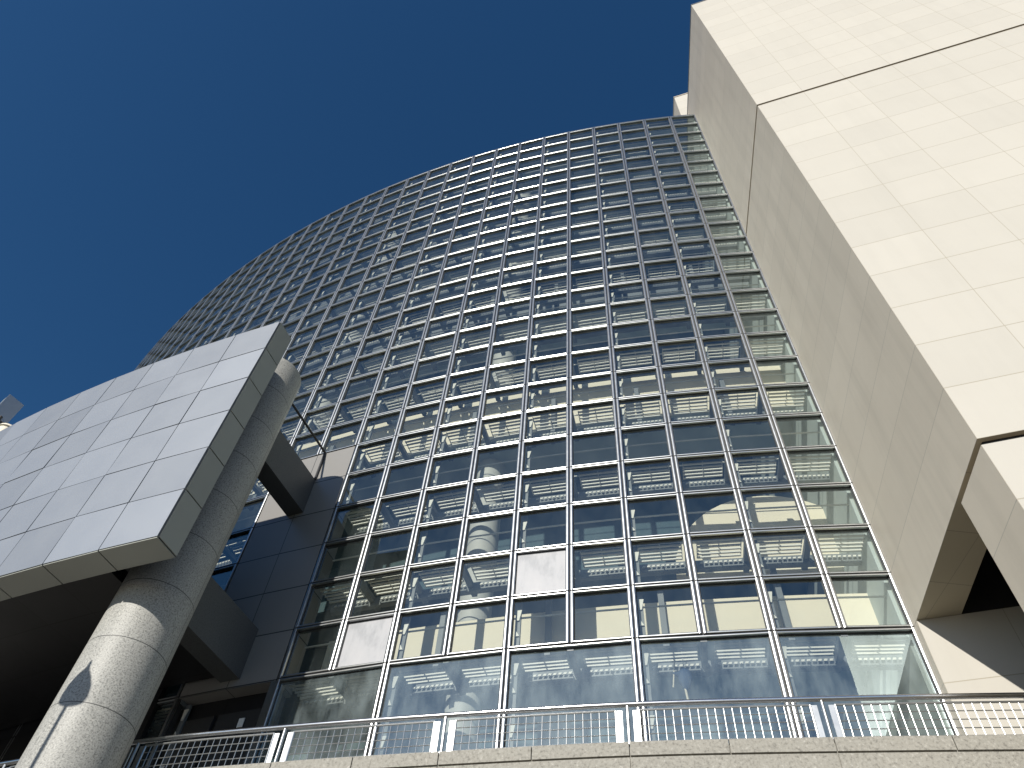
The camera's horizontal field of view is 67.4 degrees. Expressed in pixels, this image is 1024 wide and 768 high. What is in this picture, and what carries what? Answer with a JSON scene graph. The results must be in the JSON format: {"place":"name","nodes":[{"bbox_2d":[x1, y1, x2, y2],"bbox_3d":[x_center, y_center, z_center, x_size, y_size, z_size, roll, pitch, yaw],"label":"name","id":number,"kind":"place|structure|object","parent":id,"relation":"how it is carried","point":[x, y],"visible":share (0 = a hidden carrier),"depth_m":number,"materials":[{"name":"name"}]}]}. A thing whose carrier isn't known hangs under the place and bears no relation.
{"place":"outdoors","nodes":[
{"label":"outdoors","id":0,"kind":"place"},
{"bbox_2d":[0,0,702,424],"label":"sky","id":1,"kind":"structure","parent":0,"point":[151,151],"materials":[{"name":"blue"}]},
{"bbox_2d":[687,0,1023,734],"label":"stone building","id":2,"kind":"structure","parent":0,"point":[868,156],"depth_m":24.36,"materials":[{"name":"beige stone"}]},
{"bbox_2d":[673,93,687,115],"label":"rooftop block","id":3,"kind":"structure","parent":2,"relation":"on","point":[679,104],"depth_m":61.31,"materials":[{"name":"beige concrete"}]},
{"label":"ground","id":4,"kind":"structure","parent":0,"visible":0},
{"bbox_2d":[15,358,325,767],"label":"stone column","id":5,"kind":"structure","parent":4,"relation":"on","point":[155,614],"depth_m":20.89,"materials":[{"name":"stone"}]},
{"bbox_2d":[0,114,959,767],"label":"glass building","id":6,"kind":"structure","parent":4,"relation":"on","point":[556,408],"depth_m":30.28,"materials":[{"name":"glass"}]},
{"bbox_2d":[0,322,291,730],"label":"cladding screen","id":7,"kind":"object","parent":6,"relation":"attached to","point":[104,486],"visible":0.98,"depth_m":23.68,"materials":[{"name":"grey metal"}]},
{"bbox_2d":[0,394,23,423],"bbox_3d":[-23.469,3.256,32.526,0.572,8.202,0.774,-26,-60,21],"label":"floodlight","id":8,"kind":"object","parent":7,"relation":"on","point":[11,406],"visible":0.89,"depth_m":35.23,"materials":[{"name":"metal"}]},
{"bbox_2d":[157,708,261,767],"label":"door leaf","id":9,"kind":"structure","parent":6,"relation":"in","point":[225,721],"depth_m":22.82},
{"bbox_2d":[145,692,285,767],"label":"portal door","id":10,"kind":"structure","parent":6,"relation":"in","point":[256,701],"depth_m":23.69,"materials":[{"name":"black metal"}]},
{"bbox_2d":[291,428,327,459],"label":"window","id":11,"kind":"structure","parent":6,"relation":"in","point":[324,431],"depth_m":33.90,"materials":[{"name":"metal"}]},
{"bbox_2d":[278,620,344,678],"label":"window","id":12,"kind":"structure","parent":6,"relation":"in","point":[290,649],"depth_m":23.87,"materials":[{"name":"metal"}]},
{"bbox_2d":[249,663,385,763],"bbox_3d":[-5.481,9.654,21.430,3.594,3.557,0.154,-13,-56,13],"label":"window","id":13,"kind":"structure","parent":6,"relation":"in","point":[279,682],"depth_m":22.49,"materials":[{"name":"metal"}]},
{"bbox_2d":[295,575,356,627],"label":"window","id":14,"kind":"structure","parent":6,"relation":"in","point":[351,578],"depth_m":25.40,"materials":[{"name":"metal"}]},
{"bbox_2d":[310,535,367,583],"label":"window","id":15,"kind":"structure","parent":6,"relation":"in","point":[316,571],"depth_m":26.84,"materials":[{"name":"metal"}]},
{"bbox_2d":[319,418,364,454],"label":"window","id":16,"kind":"structure","parent":6,"relation":"in","point":[361,421],"depth_m":33.20,"materials":[{"name":"metal"}]},
{"bbox_2d":[324,499,377,542],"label":"window","id":17,"kind":"structure","parent":6,"relation":"in","point":[327,539],"depth_m":28.32,"materials":[{"name":"metal"}]},
{"bbox_2d":[336,466,386,506],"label":"window","id":18,"kind":"structure","parent":6,"relation":"in","point":[384,469],"depth_m":29.79,"materials":[{"name":"metal"}]},
{"bbox_2d":[331,612,396,670],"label":"window","id":19,"kind":"structure","parent":6,"relation":"in","point":[364,641],"depth_m":23.41,"materials":[{"name":"glass"}]},
{"bbox_2d":[347,436,395,473],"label":"window","id":20,"kind":"structure","parent":6,"relation":"in","point":[393,438],"depth_m":31.28,"materials":[{"name":"metal"}]},
{"bbox_2d":[345,567,406,619],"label":"window","id":21,"kind":"structure","parent":6,"relation":"in","point":[404,569],"depth_m":24.94,"materials":[{"name":"metal"}]},
{"bbox_2d":[357,409,402,444],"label":"window","id":22,"kind":"structure","parent":6,"relation":"in","point":[399,412],"depth_m":32.74,"materials":[{"name":"metal"}]},
{"bbox_2d":[0,114,768,767],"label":"glass curtain wall","id":23,"kind":"structure","parent":6,"relation":"in","point":[188,333],"depth_m":45.47,"materials":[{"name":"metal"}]},
{"bbox_2d":[358,526,415,574],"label":"window","id":24,"kind":"structure","parent":6,"relation":"in","point":[367,548],"depth_m":26.43,"materials":[{"name":"metal"}]},
{"bbox_2d":[366,384,409,417],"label":"window","id":25,"kind":"structure","parent":6,"relation":"in","point":[407,387],"depth_m":34.22,"materials":[{"name":"metal"}]},
{"bbox_2d":[369,490,423,533],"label":"window","id":26,"kind":"structure","parent":6,"relation":"in","point":[372,530],"depth_m":27.89,"materials":[{"name":"metal"}]},
{"bbox_2d":[379,457,430,497],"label":"window","id":27,"kind":"structure","parent":6,"relation":"in","point":[390,467],"depth_m":29.37,"materials":[{"name":"metal"}]},
{"bbox_2d":[388,427,436,464],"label":"window","id":28,"kind":"structure","parent":6,"relation":"in","point":[434,430],"depth_m":30.87,"materials":[{"name":"metal"}]},
{"bbox_2d":[387,604,452,662],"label":"window","id":29,"kind":"structure","parent":6,"relation":"in","point":[391,659],"depth_m":23.06,"materials":[{"name":"metal"}]},
{"bbox_2d":[397,400,442,434],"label":"window","id":30,"kind":"structure","parent":6,"relation":"in","point":[399,432],"depth_m":32.35,"materials":[{"name":"metal"}]},
{"bbox_2d":[404,376,447,407],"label":"window","id":31,"kind":"structure","parent":6,"relation":"in","point":[445,378],"depth_m":33.81,"materials":[{"name":"metal"}]},
{"bbox_2d":[398,559,458,610],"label":"window","id":32,"kind":"structure","parent":6,"relation":"in","point":[456,561],"depth_m":24.57,"materials":[{"name":"metal"}]},
{"bbox_2d":[367,650,505,754],"bbox_3d":[-2.007,8.929,20.642,3.594,3.557,0.154,-11,-55,12],"label":"window","id":33,"kind":"structure","parent":6,"relation":"in","point":[389,666],"depth_m":21.71,"materials":[{"name":"metal"}]},
{"bbox_2d":[408,518,464,565],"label":"window","id":34,"kind":"structure","parent":6,"relation":"in","point":[417,532],"depth_m":26.04,"materials":[{"name":"metal"}]},
{"bbox_2d":[417,482,470,525],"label":"window","id":35,"kind":"structure","parent":6,"relation":"in","point":[467,484],"depth_m":27.52,"materials":[{"name":"metal"}]},
{"bbox_2d":[424,449,474,488],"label":"window","id":36,"kind":"structure","parent":6,"relation":"in","point":[430,470],"depth_m":28.99,"materials":[{"name":"metal"}]},
{"bbox_2d":[431,419,479,456],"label":"window","id":37,"kind":"structure","parent":6,"relation":"in","point":[477,421],"depth_m":30.47,"materials":[{"name":"metal"}]},
{"bbox_2d":[438,392,483,426],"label":"window","id":38,"kind":"structure","parent":6,"relation":"in","point":[481,394],"depth_m":31.95,"materials":[{"name":"metal"}]},
{"bbox_2d":[443,368,486,399],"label":"window","id":39,"kind":"structure","parent":6,"relation":"in","point":[484,370],"depth_m":33.39,"materials":[{"name":"metal"}]},
{"bbox_2d":[449,345,490,374],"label":"window","id":40,"kind":"structure","parent":6,"relation":"in","point":[488,347],"depth_m":34.86,"materials":[{"name":"metal"}]},
{"bbox_2d":[446,597,509,655],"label":"window","id":41,"kind":"structure","parent":6,"relation":"in","point":[449,652],"depth_m":22.69,"materials":[{"name":"metal"}]},
{"bbox_2d":[453,552,512,603],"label":"window","id":42,"kind":"structure","parent":6,"relation":"in","point":[509,554],"depth_m":24.20,"materials":[{"name":"metal"}]},
{"bbox_2d":[460,511,515,557],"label":"window","id":43,"kind":"structure","parent":6,"relation":"in","point":[467,522],"depth_m":25.68,"materials":[{"name":"metal"}]},
{"bbox_2d":[466,474,518,517],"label":"window","id":44,"kind":"structure","parent":6,"relation":"in","point":[469,508],"depth_m":27.15,"materials":[{"name":"metal"}]},
{"bbox_2d":[471,442,520,480],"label":"window","id":45,"kind":"structure","parent":6,"relation":"in","point":[478,450],"depth_m":28.63,"materials":[{"name":"metal"}]},
{"bbox_2d":[476,412,523,448],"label":"window","id":46,"kind":"structure","parent":6,"relation":"in","point":[519,414],"depth_m":30.11,"materials":[{"name":"metal"}]},
{"bbox_2d":[480,385,525,418],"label":"window","id":47,"kind":"structure","parent":6,"relation":"in","point":[523,387],"depth_m":31.59,"materials":[{"name":"metal"}]},
{"bbox_2d":[484,360,527,391],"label":"window","id":48,"kind":"structure","parent":6,"relation":"in","point":[525,362],"depth_m":33.04,"materials":[{"name":"metal"}]},
{"bbox_2d":[488,338,528,366],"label":"window","id":49,"kind":"structure","parent":6,"relation":"in","point":[526,340],"depth_m":34.56,"materials":[{"name":"metal"}]},
{"bbox_2d":[507,591,568,648],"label":"window","id":50,"kind":"structure","parent":6,"relation":"in","point":[560,594],"depth_m":22.37,"materials":[{"name":"metal"}]},
{"bbox_2d":[511,545,568,596],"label":"window","id":51,"kind":"structure","parent":6,"relation":"in","point":[542,570],"depth_m":23.75,"materials":[{"name":"glass"}]},
{"bbox_2d":[514,504,568,550],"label":"window","id":52,"kind":"structure","parent":6,"relation":"in","point":[561,507],"depth_m":25.35,"materials":[{"name":"metal"}]},
{"bbox_2d":[517,468,568,510],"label":"window","id":53,"kind":"structure","parent":6,"relation":"in","point":[564,470],"depth_m":26.84,"materials":[{"name":"metal"}]},
{"bbox_2d":[520,435,568,473],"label":"window","id":54,"kind":"structure","parent":6,"relation":"in","point":[524,443],"depth_m":28.30,"materials":[{"name":"metal"}]},
{"bbox_2d":[522,405,568,440],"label":"window","id":55,"kind":"structure","parent":6,"relation":"in","point":[526,413],"depth_m":29.77,"materials":[{"name":"metal"}]},
{"bbox_2d":[524,378,568,410],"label":"window","id":56,"kind":"structure","parent":6,"relation":"in","point":[528,386],"depth_m":31.24,"materials":[{"name":"metal"}]},
{"bbox_2d":[526,353,568,384],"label":"window","id":57,"kind":"structure","parent":6,"relation":"in","point":[566,356],"depth_m":32.69,"materials":[{"name":"metal"}]},
{"bbox_2d":[528,331,568,359],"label":"window","id":58,"kind":"structure","parent":6,"relation":"in","point":[566,333],"depth_m":34.21,"materials":[{"name":"metal"}]},
{"bbox_2d":[500,639,642,747],"bbox_3d":[1.514,8.341,19.951,3.594,3.557,0.154,-8,-55,10],"label":"window","id":59,"kind":"structure","parent":6,"relation":"in","point":[631,642],"depth_m":21.09,"materials":[{"name":"metal"}]},
{"bbox_2d":[569,304,608,329],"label":"window","id":60,"kind":"structure","parent":6,"relation":"in","point":[601,306],"depth_m":35.41,"materials":[{"name":"metal"}]},
{"bbox_2d":[569,325,610,352],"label":"window","id":61,"kind":"structure","parent":6,"relation":"in","point":[571,332],"depth_m":33.94,"materials":[{"name":"metal"}]},
{"bbox_2d":[570,347,612,377],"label":"window","id":62,"kind":"structure","parent":6,"relation":"in","point":[572,355],"depth_m":32.47,"materials":[{"name":"metal"}]},
{"bbox_2d":[570,372,614,404],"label":"window","id":63,"kind":"structure","parent":6,"relation":"in","point":[610,374],"depth_m":30.96,"materials":[{"name":"metal"}]},
{"bbox_2d":[570,399,617,433],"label":"window","id":64,"kind":"structure","parent":6,"relation":"in","point":[596,403],"depth_m":29.49,"materials":[{"name":"metal"}]},
{"bbox_2d":[570,429,619,466],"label":"window","id":65,"kind":"structure","parent":6,"relation":"in","point":[604,432],"depth_m":27.98,"materials":[{"name":"metal"}]},
{"bbox_2d":[570,462,622,503],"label":"window","id":66,"kind":"structure","parent":6,"relation":"in","point":[615,464],"depth_m":26.49,"materials":[{"name":"metal"}]},
{"bbox_2d":[570,498,626,544],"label":"window","id":67,"kind":"structure","parent":6,"relation":"in","point":[615,501],"depth_m":25.03,"materials":[{"name":"metal"}]},
{"bbox_2d":[570,539,629,590],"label":"window","id":68,"kind":"structure","parent":6,"relation":"in","point":[618,542],"depth_m":23.52,"materials":[{"name":"metal"}]},
{"bbox_2d":[570,586,634,643],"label":"window","id":69,"kind":"structure","parent":6,"relation":"in","point":[626,588],"depth_m":22.02,"materials":[{"name":"metal"}]},
{"bbox_2d":[608,299,649,324],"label":"window","id":70,"kind":"structure","parent":6,"relation":"in","point":[638,301],"depth_m":35.08,"materials":[{"name":"metal"}]},
{"bbox_2d":[610,320,653,346],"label":"window","id":71,"kind":"structure","parent":6,"relation":"in","point":[648,322],"depth_m":33.64,"materials":[{"name":"metal"}]},
{"bbox_2d":[612,342,657,371],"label":"window","id":72,"kind":"structure","parent":6,"relation":"in","point":[652,344],"depth_m":32.15,"materials":[{"name":"metal"}]},
{"bbox_2d":[614,367,662,398],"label":"window","id":73,"kind":"structure","parent":6,"relation":"in","point":[656,369],"depth_m":30.67,"materials":[{"name":"metal"}]},
{"bbox_2d":[616,394,666,427],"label":"window","id":74,"kind":"structure","parent":6,"relation":"in","point":[618,401],"depth_m":29.15,"materials":[{"name":"metal"}]},
{"bbox_2d":[619,423,672,461],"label":"window","id":75,"kind":"structure","parent":6,"relation":"in","point":[659,426],"depth_m":27.69,"materials":[{"name":"metal"}]},
{"bbox_2d":[621,456,678,497],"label":"window","id":76,"kind":"structure","parent":6,"relation":"in","point":[665,459],"depth_m":26.20,"materials":[{"name":"metal"}]},
{"bbox_2d":[624,493,685,538],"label":"window","id":77,"kind":"structure","parent":6,"relation":"in","point":[668,496],"depth_m":24.72,"materials":[{"name":"metal"}]},
{"bbox_2d":[628,534,692,585],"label":"window","id":78,"kind":"structure","parent":6,"relation":"in","point":[677,537],"depth_m":23.24,"materials":[{"name":"metal"}]},
{"bbox_2d":[632,581,701,638],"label":"window","id":79,"kind":"structure","parent":6,"relation":"in","point":[690,584],"depth_m":21.71,"materials":[{"name":"metal"}]},
{"bbox_2d":[648,295,691,320],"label":"window","id":80,"kind":"structure","parent":6,"relation":"in","point":[685,297],"depth_m":34.83,"materials":[{"name":"metal"}]},
{"bbox_2d":[652,315,697,341],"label":"window","id":81,"kind":"structure","parent":6,"relation":"in","point":[654,321],"depth_m":33.31,"materials":[{"name":"metal"}]},
{"bbox_2d":[655,338,703,366],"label":"window","id":82,"kind":"structure","parent":6,"relation":"in","point":[696,340],"depth_m":31.88,"materials":[{"name":"metal"}]},
{"bbox_2d":[659,362,710,392],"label":"window","id":83,"kind":"structure","parent":6,"relation":"in","point":[702,364],"depth_m":30.40,"materials":[{"name":"metal"}]},
{"bbox_2d":[664,389,717,422],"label":"window","id":84,"kind":"structure","parent":6,"relation":"in","point":[709,391],"depth_m":28.89,"materials":[{"name":"metal"}]},
{"bbox_2d":[669,419,726,455],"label":"window","id":85,"kind":"structure","parent":6,"relation":"in","point":[716,421],"depth_m":27.40,"materials":[{"name":"metal"}]},
{"bbox_2d":[674,452,735,492],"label":"window","id":86,"kind":"structure","parent":6,"relation":"in","point":[713,455],"depth_m":25.92,"materials":[{"name":"metal"}]},
{"bbox_2d":[688,291,734,315],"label":"window","id":87,"kind":"structure","parent":6,"relation":"in","point":[726,293],"depth_m":34.56,"materials":[{"name":"metal"}]},
{"bbox_2d":[680,489,745,533],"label":"window","id":88,"kind":"structure","parent":6,"relation":"in","point":[733,491],"depth_m":24.44,"materials":[{"name":"metal"}]},
{"bbox_2d":[636,631,797,740],"bbox_3d":[5.072,7.893,19.361,3.594,3.557,0.154,-6,-54,9],"label":"window","id":89,"kind":"structure","parent":6,"relation":"in","point":[639,641],"depth_m":20.42,"materials":[{"name":"metal"}]},
{"bbox_2d":[694,312,742,337],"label":"window","id":90,"kind":"structure","parent":6,"relation":"in","point":[733,314],"depth_m":33.04,"materials":[{"name":"metal"}]},
{"bbox_2d":[687,530,757,580],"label":"window","id":91,"kind":"structure","parent":6,"relation":"in","point":[736,533],"depth_m":22.95,"materials":[{"name":"metal"}]},
{"bbox_2d":[699,334,750,362],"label":"window","id":92,"kind":"structure","parent":6,"relation":"in","point":[740,336],"depth_m":31.55,"materials":[{"name":"metal"}]},
{"bbox_2d":[695,577,770,634],"bbox_3d":[6.123,6.190,21.389,1.775,1.757,0.154,-5,-54,8],"label":"window","id":93,"kind":"structure","parent":6,"relation":"in","point":[745,580],"depth_m":21.44,"materials":[{"name":"metal"}]},
{"bbox_2d":[706,359,759,388],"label":"window","id":94,"kind":"structure","parent":6,"relation":"in","point":[749,361],"depth_m":30.08,"materials":[{"name":"metal"}]},
{"bbox_2d":[712,386,769,418],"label":"window","id":95,"kind":"structure","parent":6,"relation":"in","point":[767,413],"depth_m":28.59,"materials":[{"name":"metal"}]},
{"bbox_2d":[720,415,781,451],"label":"window","id":96,"kind":"structure","parent":6,"relation":"in","point":[759,418],"depth_m":27.13,"materials":[{"name":"metal"}]},
{"bbox_2d":[729,288,777,311],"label":"window","id":97,"kind":"structure","parent":6,"relation":"in","point":[754,290],"depth_m":34.31,"materials":[{"name":"metal"}]},
{"bbox_2d":[728,449,793,489],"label":"window","id":98,"kind":"structure","parent":6,"relation":"in","point":[772,451],"depth_m":25.63,"materials":[{"name":"metal"}]},
{"bbox_2d":[736,309,786,333],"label":"window","id":99,"kind":"structure","parent":6,"relation":"in","point":[776,311],"depth_m":32.87,"materials":[{"name":"metal"}]},
{"bbox_2d":[744,331,797,358],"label":"window","id":100,"kind":"structure","parent":6,"relation":"in","point":[786,333],"depth_m":31.38,"materials":[{"name":"metal"}]},
{"bbox_2d":[738,486,807,530],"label":"window","id":101,"kind":"structure","parent":6,"relation":"in","point":[785,488],"depth_m":24.16,"materials":[{"name":"metal"}]},
{"bbox_2d":[752,356,808,386],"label":"window","id":102,"kind":"structure","parent":6,"relation":"in","point":[796,358],"depth_m":29.91,"materials":[{"name":"metal"}]},
{"bbox_2d":[748,527,823,577],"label":"window","id":103,"kind":"structure","parent":6,"relation":"in","point":[806,530],"depth_m":22.69,"materials":[{"name":"metal"}]},
{"bbox_2d":[762,383,821,415],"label":"window","id":104,"kind":"structure","parent":6,"relation":"in","point":[764,387],"depth_m":28.41,"materials":[{"name":"metal"}]},
{"bbox_2d":[760,575,841,630],"bbox_3d":[7.919,6.035,21.144,1.775,1.757,0.154,-4,-54,7],"label":"window","id":105,"kind":"structure","parent":6,"relation":"in","point":[763,580],"depth_m":21.19,"materials":[{"name":"metal"}]},
{"bbox_2d":[772,413,836,448],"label":"window","id":106,"kind":"structure","parent":6,"relation":"in","point":[814,415],"depth_m":26.93,"materials":[{"name":"metal"}]},
{"bbox_2d":[783,446,851,486],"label":"window","id":107,"kind":"structure","parent":6,"relation":"in","point":[834,448],"depth_m":25.45,"materials":[{"name":"metal"}]},
{"bbox_2d":[796,483,869,527],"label":"window","id":108,"kind":"structure","parent":6,"relation":"in","point":[830,486],"depth_m":23.95,"materials":[{"name":"metal"}]},
{"bbox_2d":[810,525,890,574],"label":"window","id":109,"kind":"structure","parent":6,"relation":"in","point":[842,528],"depth_m":22.47,"materials":[{"name":"metal"}]},
{"bbox_2d":[773,627,959,736],"bbox_3d":[8.663,7.584,18.871,3.594,3.557,0.154,-4,-54,7],"label":"window","id":110,"kind":"structure","parent":6,"relation":"in","point":[777,634],"depth_m":19.96,"materials":[{"name":"metal"}]},
{"bbox_2d":[826,573,913,628],"bbox_3d":[9.720,5.916,20.924,1.775,1.757,0.154,-3,-54,7],"label":"window","id":111,"kind":"structure","parent":6,"relation":"in","point":[888,576],"depth_m":20.97,"materials":[{"name":"metal"}]},
{"bbox_2d":[204,735,1023,767],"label":"parapet wall","id":112,"kind":"structure","parent":4,"relation":"on","point":[977,751],"depth_m":15.64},
{"bbox_2d":[0,692,1023,767],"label":"steel railing","id":113,"kind":"object","parent":112,"relation":"on","point":[814,713],"visible":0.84,"depth_m":16.91,"materials":[{"name":"silver metal"}]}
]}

